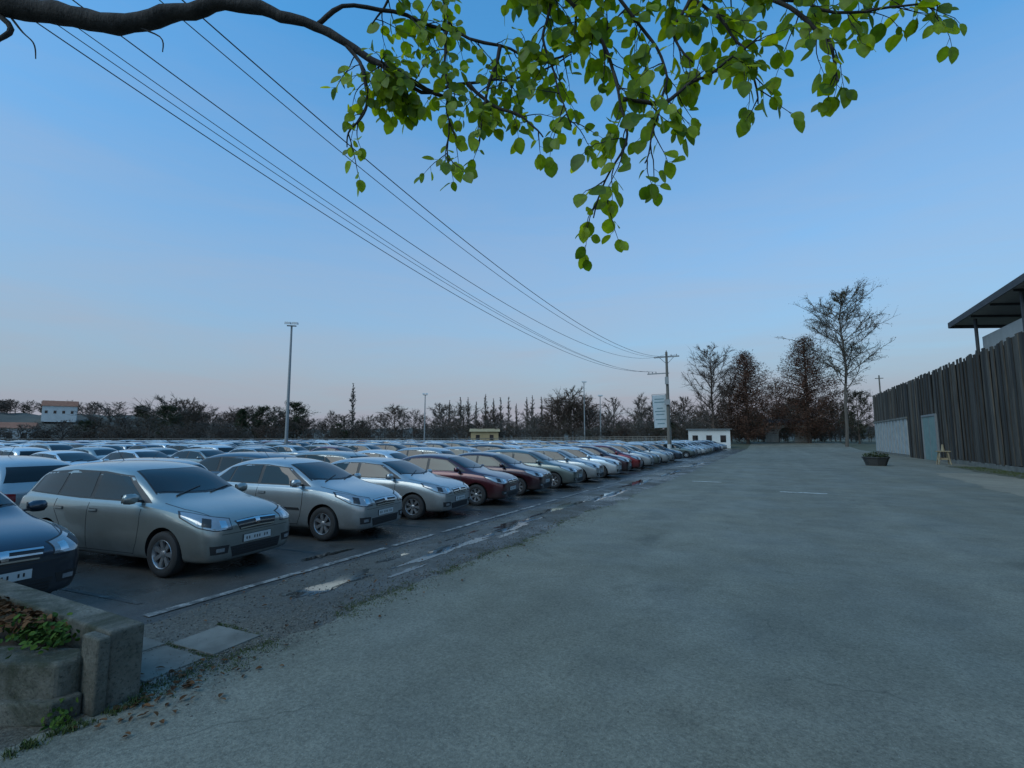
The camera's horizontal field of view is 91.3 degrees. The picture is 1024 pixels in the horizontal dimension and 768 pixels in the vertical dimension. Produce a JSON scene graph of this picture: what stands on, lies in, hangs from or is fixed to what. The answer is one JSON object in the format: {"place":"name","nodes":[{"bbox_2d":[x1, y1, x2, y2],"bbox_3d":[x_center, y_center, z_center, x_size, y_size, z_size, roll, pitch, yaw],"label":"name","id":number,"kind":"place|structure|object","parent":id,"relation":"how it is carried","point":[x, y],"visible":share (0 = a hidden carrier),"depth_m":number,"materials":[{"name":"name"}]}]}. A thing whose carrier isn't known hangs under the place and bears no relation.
{"place":"outdoors","nodes":[
{"label":"outdoors","id":0,"kind":"place"},
{"bbox_2d":[0,422,39,427],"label":"roof","id":1,"kind":"structure","parent":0,"point":[9,424],"depth_m":123.73,"materials":[{"name":"tile"}]},
{"bbox_2d":[0,449,745,749],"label":"dirt verge","id":2,"kind":"structure","parent":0,"point":[10,736],"depth_m":6.70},
{"bbox_2d":[0,606,80,730],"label":"ivy plant","id":3,"kind":"object","parent":2,"relation":"on","point":[35,636],"visible":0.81,"depth_m":3.85,"materials":[{"name":"green plant"}]},
{"bbox_2d":[0,578,143,726],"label":"concrete planter","id":4,"kind":"object","parent":2,"relation":"on","point":[95,669],"visible":0.88,"depth_m":3.68,"materials":[{"name":"concrete"}]},
{"bbox_2d":[0,596,67,633],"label":"fallen leaves in planter","id":5,"kind":"object","parent":4,"relation":"in","point":[6,607],"visible":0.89,"depth_m":4.08,"materials":[{"name":"brown plant"}]},
{"bbox_2d":[140,626,259,681],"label":"paving slabs","id":6,"kind":"structure","parent":2,"relation":"on","point":[220,639],"depth_m":4.74,"materials":[{"name":"concrete"}]},
{"bbox_2d":[68,522,572,736],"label":"fallen leaves","id":7,"kind":"object","parent":2,"relation":"on","point":[189,683],"visible":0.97,"depth_m":3.96,"materials":[{"name":"brown plant"}]},
{"bbox_2d":[282,462,703,597],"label":"puddles","id":8,"kind":"object","parent":2,"relation":"on","point":[510,526],"visible":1,"depth_m":8.80,"materials":[{"name":"grey liquid"}]},
{"bbox_2d":[1,466,1023,760],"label":"grass","id":9,"kind":"structure","parent":2,"relation":"on","point":[29,744],"depth_m":4.31,"materials":[{"name":"plant"}]},
{"bbox_2d":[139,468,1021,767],"bbox_3d":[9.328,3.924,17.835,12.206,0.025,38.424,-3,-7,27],"label":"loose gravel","id":10,"kind":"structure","parent":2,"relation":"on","point":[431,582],"depth_m":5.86,"materials":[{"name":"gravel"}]},
{"bbox_2d":[50,449,734,624],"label":"parking lot","id":11,"kind":"structure","parent":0,"point":[129,578],"depth_m":8.13,"materials":[{"name":"asphalt"}]},
{"bbox_2d":[0,444,48,455],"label":"parked car","id":12,"kind":"object","parent":11,"relation":"on","point":[26,451],"visible":0.16,"depth_m":21.93,"materials":[{"name":"paint"}]},
{"bbox_2d":[0,447,70,505],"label":"parked car","id":13,"kind":"object","parent":11,"relation":"on","point":[21,476],"visible":0.24,"depth_m":9.34,"materials":[{"name":"paint"}]},
{"bbox_2d":[0,491,78,592],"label":"parked car","id":14,"kind":"object","parent":11,"relation":"on","point":[37,553],"visible":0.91,"depth_m":5.79,"materials":[{"name":"paint"}]},
{"bbox_2d":[28,443,73,450],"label":"parked car","id":15,"kind":"object","parent":11,"relation":"on","point":[56,446],"visible":0.11,"depth_m":32.50,"materials":[{"name":"paint"}]},
{"bbox_2d":[30,447,108,464],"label":"parked car","id":16,"kind":"object","parent":11,"relation":"on","point":[71,457],"visible":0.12,"depth_m":20.06,"materials":[{"name":"paint"}]},
{"bbox_2d":[70,443,93,447],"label":"parked car","id":17,"kind":"object","parent":11,"relation":"on","point":[78,445],"visible":0.07,"depth_m":47.48,"materials":[{"name":"paint"}]},
{"bbox_2d":[70,444,117,458],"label":"parked car","id":18,"kind":"object","parent":11,"relation":"on","point":[99,452],"visible":0.14,"depth_m":24.65,"materials":[{"name":"paint"}]},
{"bbox_2d":[83,443,124,450],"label":"parked car","id":19,"kind":"object","parent":11,"relation":"on","point":[117,447],"visible":0.18,"depth_m":35.18,"materials":[{"name":"paint"}]},
{"bbox_2d":[112,442,133,449],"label":"parked car","id":20,"kind":"object","parent":11,"relation":"on","point":[125,446],"visible":0.08,"depth_m":39.46,"materials":[{"name":"paint"}]},
{"bbox_2d":[100,446,178,460],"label":"parked car","id":21,"kind":"object","parent":11,"relation":"on","point":[135,453],"visible":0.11,"depth_m":22.42,"materials":[{"name":"paint"}]},
{"bbox_2d":[127,444,163,449],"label":"parked car","id":22,"kind":"object","parent":11,"relation":"on","point":[140,446],"visible":0.09,"depth_m":37.49,"materials":[{"name":"paint"}]},
{"bbox_2d":[19,451,289,576],"bbox_3d":[-6.065,2.024,8.526,4.583,1.783,2.146,-2,-7,20],"label":"parked car","id":23,"kind":"object","parent":11,"relation":"on","point":[167,518],"visible":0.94,"depth_m":7.71,"materials":[{"name":"paint"}]},
{"bbox_2d":[108,455,207,469],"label":"parked car","id":24,"kind":"object","parent":11,"relation":"on","point":[176,460],"visible":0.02,"depth_m":12.38,"materials":[{"name":"paint"}]},
{"bbox_2d":[143,446,177,455],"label":"parked car","id":25,"kind":"object","parent":11,"relation":"on","point":[169,451],"visible":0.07,"depth_m":27.28,"materials":[{"name":"paint"}]},
{"bbox_2d":[151,443,174,447],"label":"parked car","id":26,"kind":"object","parent":11,"relation":"on","point":[165,445],"visible":0.08,"depth_m":41.94,"materials":[{"name":"paint"}]},
{"bbox_2d":[166,444,195,450],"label":"parked car","id":27,"kind":"object","parent":11,"relation":"on","point":[179,447],"visible":0.12,"depth_m":39.97,"materials":[{"name":"paint"}]},
{"bbox_2d":[181,442,208,444],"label":"parked car","id":28,"kind":"object","parent":11,"relation":"on","point":[199,443],"visible":0.06,"depth_m":44.46,"materials":[{"name":"paint"}]},
{"bbox_2d":[170,445,224,462],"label":"parked car","id":29,"kind":"object","parent":11,"relation":"on","point":[197,455],"visible":0.2,"depth_m":24.75,"materials":[{"name":"paint"}]},
{"bbox_2d":[183,442,234,452],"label":"parked car","id":30,"kind":"object","parent":11,"relation":"on","point":[225,448],"visible":0.11,"depth_m":29.49,"materials":[{"name":"paint"}]},
{"bbox_2d":[198,450,295,474],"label":"parked car","id":31,"kind":"object","parent":11,"relation":"on","point":[217,464],"visible":0.15,"depth_m":14.54,"materials":[{"name":"paint"}]},
{"bbox_2d":[228,444,277,452],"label":"parked car","id":32,"kind":"object","parent":11,"relation":"on","point":[250,449],"visible":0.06,"depth_m":27.56,"materials":[{"name":"paint"}]},
{"bbox_2d":[235,445,277,451],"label":"parked car","id":33,"kind":"object","parent":11,"relation":"on","point":[272,448],"visible":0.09,"depth_m":32.38,"materials":[{"name":"paint"}]},
{"bbox_2d":[263,443,288,446],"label":"parked car","id":34,"kind":"object","parent":11,"relation":"on","point":[272,444],"visible":0.06,"depth_m":47.69,"materials":[{"name":"paint"}]},
{"bbox_2d":[273,445,308,454],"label":"parked car","id":35,"kind":"object","parent":11,"relation":"on","point":[291,449],"visible":0.16,"depth_m":34.43,"materials":[{"name":"paint"}]},
{"bbox_2d":[284,322,298,443],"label":"street lamp","id":36,"kind":"object","parent":11,"relation":"on","point":[288,398],"visible":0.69,"depth_m":50.18,"materials":[{"name":"metal"}]},
{"bbox_2d":[288,442,309,446],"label":"parked car","id":37,"kind":"object","parent":11,"relation":"on","point":[302,444],"visible":0.12,"depth_m":54.50,"materials":[{"name":"paint"}]},
{"bbox_2d":[217,448,401,540],"bbox_3d":[-4.745,2.312,11.078,4.613,1.758,2.146,-2,-7,20],"label":"parked car","id":38,"kind":"object","parent":11,"relation":"on","point":[322,500],"visible":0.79,"depth_m":10.15,"materials":[{"name":"paint"}]},
{"bbox_2d":[304,445,335,450],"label":"parked car","id":39,"kind":"object","parent":11,"relation":"on","point":[310,447],"visible":0.07,"depth_m":37.02,"materials":[{"name":"paint"}]},
{"bbox_2d":[311,441,338,444],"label":"parked car","id":40,"kind":"object","parent":11,"relation":"on","point":[325,442],"visible":0.15,"depth_m":52.49,"materials":[{"name":"paint"}]},
{"bbox_2d":[293,450,369,462],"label":"parked car","id":41,"kind":"object","parent":11,"relation":"on","point":[330,456],"visible":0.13,"depth_m":17.12,"materials":[{"name":"paint"}]},
{"bbox_2d":[309,443,358,451],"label":"parked car","id":42,"kind":"object","parent":11,"relation":"on","point":[335,448],"visible":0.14,"depth_m":32.68,"materials":[{"name":"paint"}]},
{"bbox_2d":[8,436,666,441],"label":"boundary fence","id":43,"kind":"object","parent":11,"relation":"on","point":[614,438],"visible":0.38,"depth_m":115.49,"materials":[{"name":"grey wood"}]},
{"bbox_2d":[342,444,384,451],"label":"parked car","id":44,"kind":"object","parent":11,"relation":"on","point":[358,447],"visible":0.18,"depth_m":35.13,"materials":[{"name":"paint"}]},
{"bbox_2d":[358,449,407,458],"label":"parked car","id":45,"kind":"object","parent":11,"relation":"on","point":[385,453],"visible":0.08,"depth_m":19.59,"materials":[{"name":"paint"}]},
{"bbox_2d":[62,455,704,603],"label":"bay markings","id":46,"kind":"object","parent":11,"relation":"on","point":[103,596],"visible":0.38,"depth_m":6.52,"materials":[{"name":"paint"}]},
{"bbox_2d":[373,443,407,450],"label":"parked car","id":47,"kind":"object","parent":11,"relation":"on","point":[390,446],"visible":0.18,"depth_m":37.39,"materials":[{"name":"paint"}]},
{"bbox_2d":[331,450,469,518],"bbox_3d":[-3.490,2.638,13.632,4.620,1.658,2.198,-2,-7,20],"label":"parked car","id":48,"kind":"object","parent":11,"relation":"on","point":[420,491],"visible":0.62,"depth_m":12.65,"materials":[{"name":"paint"}]},
{"bbox_2d":[400,443,428,447],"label":"parked car","id":49,"kind":"object","parent":11,"relation":"on","point":[408,445],"visible":0.08,"depth_m":39.97,"materials":[{"name":"paint"}]},
{"bbox_2d":[422,393,427,439],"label":"street lamp","id":50,"kind":"object","parent":11,"relation":"on","point":[424,413],"visible":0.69,"depth_m":110.14,"materials":[{"name":"metal"}]},
{"bbox_2d":[397,444,454,456],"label":"parked car","id":51,"kind":"object","parent":11,"relation":"on","point":[410,451],"visible":0.12,"depth_m":22.10,"materials":[{"name":"paint"}]},
{"bbox_2d":[144,450,729,616],"bbox_3d":[16.373,6.827,44.748,0.165,0.001,88.745,-3,-7,27],"label":"lot edge line","id":52,"kind":"object","parent":11,"relation":"on","point":[228,592],"visible":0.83,"depth_m":7.71,"materials":[{"name":"paint"}]},
{"bbox_2d":[425,443,450,447],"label":"parked car","id":53,"kind":"object","parent":11,"relation":"on","point":[440,445],"visible":0.12,"depth_m":42.49,"materials":[{"name":"paint"}]},
{"bbox_2d":[442,441,468,446],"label":"parked car","id":54,"kind":"object","parent":11,"relation":"on","point":[452,444],"visible":0.16,"depth_m":45.03,"materials":[{"name":"paint"}]},
{"bbox_2d":[401,453,518,504],"bbox_3d":[-2.103,2.898,16.130,4.581,1.678,2.083,-2,-7,20],"label":"parked car","id":55,"kind":"object","parent":11,"relation":"on","point":[482,482],"visible":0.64,"depth_m":15.17,"materials":[{"name":"paint"}]},
{"bbox_2d":[445,446,481,454],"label":"parked car","id":56,"kind":"object","parent":11,"relation":"on","point":[457,450],"visible":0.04,"depth_m":24.51,"materials":[{"name":"paint"}]},
{"bbox_2d":[468,441,511,451],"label":"parked car","id":57,"kind":"object","parent":11,"relation":"on","point":[483,447],"visible":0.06,"depth_m":27.15,"materials":[{"name":"paint"}]},
{"bbox_2d":[484,441,509,444],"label":"parked car","id":58,"kind":"object","parent":11,"relation":"on","point":[499,443],"visible":0.11,"depth_m":52.76,"materials":[{"name":"paint"}]},
{"bbox_2d":[458,452,551,494],"bbox_3d":[-0.763,3.188,18.750,4.371,1.663,2.184,-2,-7,20],"label":"parked car","id":59,"kind":"object","parent":11,"relation":"on","point":[531,478],"visible":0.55,"depth_m":17.81,"materials":[{"name":"paint"}]},
{"bbox_2d":[505,445,524,448],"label":"parked car","id":60,"kind":"object","parent":11,"relation":"on","point":[515,447],"visible":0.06,"depth_m":29.67,"materials":[{"name":"paint"}]},
{"bbox_2d":[518,441,543,447],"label":"parked car","id":61,"kind":"object","parent":11,"relation":"on","point":[531,446],"visible":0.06,"depth_m":32.19,"materials":[{"name":"paint"}]},
{"bbox_2d":[483,445,582,487],"bbox_3d":[0.595,3.433,21.203,4.702,1.702,2.109,-2,-7,21],"label":"parked car","id":62,"kind":"object","parent":11,"relation":"on","point":[562,473],"visible":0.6,"depth_m":20.20,"materials":[{"name":"paint"}]},
{"bbox_2d":[525,448,603,482],"bbox_3d":[2.016,3.713,23.790,4.534,1.700,2.169,-2,-7,21],"label":"parked car","id":63,"kind":"object","parent":11,"relation":"on","point":[592,469],"visible":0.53,"depth_m":22.84,"materials":[{"name":"paint"}]},
{"bbox_2d":[544,446,621,477],"bbox_3d":[3.335,3.972,26.327,4.713,1.730,2.120,-2,-7,20],"label":"parked car","id":64,"kind":"object","parent":11,"relation":"on","point":[612,466],"visible":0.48,"depth_m":25.33,"materials":[{"name":"paint"}]},
{"bbox_2d":[570,442,631,470],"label":"parked car","id":65,"kind":"object","parent":11,"relation":"on","point":[626,462],"visible":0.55,"depth_m":27.95,"materials":[{"name":"paint"}]},
{"bbox_2d":[589,445,642,470],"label":"parked car","id":66,"kind":"object","parent":11,"relation":"on","point":[637,461],"visible":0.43,"depth_m":30.43,"materials":[{"name":"paint"}]},
{"bbox_2d":[592,441,653,468],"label":"parked car","id":67,"kind":"object","parent":11,"relation":"on","point":[647,458],"visible":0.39,"depth_m":33.08,"materials":[{"name":"paint"}]},
{"bbox_2d":[625,445,660,465],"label":"parked car","id":68,"kind":"object","parent":11,"relation":"on","point":[657,458],"visible":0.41,"depth_m":35.45,"materials":[{"name":"paint"}]},
{"bbox_2d":[623,443,669,463],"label":"parked car","id":69,"kind":"object","parent":11,"relation":"on","point":[665,456],"visible":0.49,"depth_m":38.12,"materials":[{"name":"paint"}]},
{"bbox_2d":[644,444,673,462],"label":"parked car","id":70,"kind":"object","parent":11,"relation":"on","point":[671,455],"visible":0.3,"depth_m":40.72,"materials":[{"name":"paint"}]},
{"bbox_2d":[643,443,682,460],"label":"parked car","id":71,"kind":"object","parent":11,"relation":"on","point":[678,454],"visible":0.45,"depth_m":42.99,"materials":[{"name":"paint"}]},
{"bbox_2d":[658,443,695,457],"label":"parked car","id":72,"kind":"object","parent":11,"relation":"on","point":[687,452],"visible":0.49,"depth_m":50.64,"materials":[{"name":"paint"}]},
{"bbox_2d":[665,442,697,456],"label":"parked car","id":73,"kind":"object","parent":11,"relation":"on","point":[685,446],"visible":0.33,"depth_m":53.46,"materials":[{"name":"paint"}]},
{"bbox_2d":[672,441,700,453],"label":"parked car","id":74,"kind":"object","parent":11,"relation":"on","point":[698,448],"visible":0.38,"depth_m":56.00,"materials":[{"name":"paint"}]},
{"bbox_2d":[685,442,705,454],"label":"parked car","id":75,"kind":"object","parent":11,"relation":"on","point":[703,450],"visible":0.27,"depth_m":58.15,"materials":[{"name":"paint"}]},
{"bbox_2d":[681,441,709,452],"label":"parked car","id":76,"kind":"object","parent":11,"relation":"on","point":[707,450],"visible":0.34,"depth_m":60.79,"materials":[{"name":"paint"}]},
{"bbox_3d":[-11.979,-4.325,-2.420,3.100,12.480,0.565,-3,-7,27],"label":"utility pole","id":77,"kind":"object","parent":11,"relation":"on","visible":0},
{"bbox_2d":[37,0,671,371],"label":"power lines","id":78,"kind":"object","parent":77,"relation":"attached to","point":[311,174],"visible":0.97,"depth_m":11.46,"materials":[{"name":"metal"}]},
{"bbox_2d":[0,412,875,440],"bbox_3d":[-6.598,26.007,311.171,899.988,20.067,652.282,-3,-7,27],"label":"hills","id":79,"kind":"structure","parent":0,"point":[16,417],"depth_m":245.81,"materials":[{"name":"foliage"},{"name":"plant"}]},
{"bbox_2d":[41,406,77,421],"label":"walls","id":80,"kind":"structure","parent":79,"relation":"on","point":[51,416],"depth_m":232.56,"materials":[{"name":"paint"}]},
{"bbox_2d":[41,400,78,406],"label":"roof","id":81,"kind":"structure","parent":80,"relation":"on","point":[58,403],"depth_m":234.37,"materials":[{"name":"tile"}]},
{"bbox_2d":[0,399,681,430],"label":"hill trees","id":82,"kind":"object","parent":79,"relation":"on","point":[5,405],"visible":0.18,"depth_m":270.13,"materials":[{"name":"brown plant"}]},
{"bbox_2d":[0,442,1023,767],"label":"road","id":83,"kind":"structure","parent":0,"point":[632,674],"depth_m":4.64,"materials":[{"name":"asphalt"}]},
{"bbox_2d":[763,419,807,442],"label":"gatehouse","id":84,"kind":"object","parent":83,"relation":"on","point":[772,437],"visible":0.43,"depth_m":113.40,"materials":[{"name":"stone"}]},
{"bbox_2d":[861,451,889,465],"bbox_3d":[26.439,5.402,36.338,1.681,1.017,1.649,6,-8,-43],"label":"flower tub","id":85,"kind":"object","parent":83,"relation":"on","point":[870,459],"visible":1,"depth_m":35.93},
{"bbox_2d":[935,444,951,464],"bbox_3d":[32.329,5.288,37.498,0.840,1.508,0.661,-3,-7,27],"label":"wooden trestle","id":86,"kind":"object","parent":83,"relation":"on","point":[948,459],"visible":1,"depth_m":37.45,"materials":[{"name":"brown wood"}]},
{"bbox_2d":[0,0,1023,429],"label":"sky","id":87,"kind":"structure","parent":0,"point":[141,257],"materials":[{"name":"blue"}]},
{"bbox_2d":[502,440,933,460],"bbox_3d":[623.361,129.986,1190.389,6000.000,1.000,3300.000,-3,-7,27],"label":"ground","id":88,"kind":"structure","parent":0,"point":[866,445],"depth_m":106.27,"materials":[{"name":"green plant"}]},
{"bbox_2d":[0,428,36,440],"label":"walls","id":89,"kind":"structure","parent":88,"relation":"on","point":[19,433],"depth_m":122.42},
{"bbox_2d":[0,383,874,442],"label":"distant trees","id":90,"kind":"object","parent":88,"relation":"on","point":[188,426],"visible":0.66,"depth_m":147.49,"materials":[{"name":"brown plant"}]},
{"bbox_2d":[0,0,966,270],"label":"overhanging tree","id":91,"kind":"object","parent":88,"relation":"on","point":[392,84],"visible":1,"depth_m":3.17,"materials":[{"name":"green plant"}]},
{"bbox_2d":[469,429,499,440],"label":"ochre shed","id":92,"kind":"structure","parent":88,"relation":"on","point":[484,433],"depth_m":127.15,"materials":[{"name":"yellow paint"}]},
{"bbox_2d":[647,350,678,448],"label":"utility pole","id":93,"kind":"object","parent":88,"relation":"on","point":[669,438],"visible":0.88,"depth_m":48.45,"materials":[{"name":"brown wood"}]},
{"bbox_2d":[652,394,666,428],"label":"banner sign","id":94,"kind":"object","parent":93,"relation":"attached to","point":[659,411],"visible":0.81,"depth_m":49.00,"materials":[{"name":"fabric"}]},
{"bbox_2d":[686,429,731,447],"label":"white cabin","id":95,"kind":"object","parent":88,"relation":"on","point":[721,436],"visible":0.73,"depth_m":94.74,"materials":[{"name":"paint"}]},
{"bbox_2d":[692,435,725,441],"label":"windows","id":96,"kind":"structure","parent":95,"relation":"in","point":[695,437],"depth_m":94.80,"materials":[{"name":"black glass"}]},
{"bbox_2d":[681,342,739,428],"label":"bare tree","id":97,"kind":"object","parent":88,"relation":"on","point":[711,381],"visible":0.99,"depth_m":109.01,"materials":[{"name":"plant"}]},
{"bbox_2d":[716,382,754,441],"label":"brown leaved tree","id":98,"kind":"object","parent":88,"relation":"on","point":[726,409],"visible":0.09,"depth_m":119.78,"materials":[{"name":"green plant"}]},
{"bbox_2d":[708,350,788,443],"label":"bald cypress tree","id":99,"kind":"object","parent":88,"relation":"on","point":[744,426],"visible":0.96,"depth_m":108.29,"materials":[{"name":"orange plant"}]},
{"bbox_2d":[767,379,788,441],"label":"bare tree","id":100,"kind":"object","parent":88,"relation":"on","point":[777,385],"visible":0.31,"depth_m":119.05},
{"bbox_2d":[765,334,858,442],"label":"bald cypress tree","id":101,"kind":"object","parent":88,"relation":"on","point":[809,371],"visible":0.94,"depth_m":108.59,"materials":[{"name":"orange plant"}]},
{"bbox_2d":[776,278,896,446],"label":"tall sparse tree","id":102,"kind":"object","parent":88,"relation":"on","point":[841,296],"visible":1,"depth_m":94.70,"materials":[{"name":"brown plant"}]},
{"bbox_2d":[830,389,874,443],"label":"brown leaved tree","id":103,"kind":"object","parent":88,"relation":"on","point":[859,408],"visible":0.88,"depth_m":102.65,"materials":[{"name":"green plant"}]},
{"bbox_2d":[872,273,1023,472],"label":"timber clad grandstand","id":104,"kind":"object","parent":88,"relation":"on","point":[969,410],"visible":0.99,"depth_m":38.57,"materials":[{"name":"wood"}]},
{"bbox_2d":[922,416,936,460],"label":"door","id":105,"kind":"structure","parent":104,"relation":"in","point":[932,437],"depth_m":44.87,"materials":[{"name":"paint"}]},
{"bbox_2d":[937,473,1023,496],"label":"gravel path","id":106,"kind":"structure","parent":0,"point":[1013,485],"depth_m":22.92,"materials":[{"name":"gravel"}]},
{"bbox_2d":[948,466,1023,478],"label":"grass verge","id":107,"kind":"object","parent":106,"relation":"on","point":[996,473],"depth_m":29.67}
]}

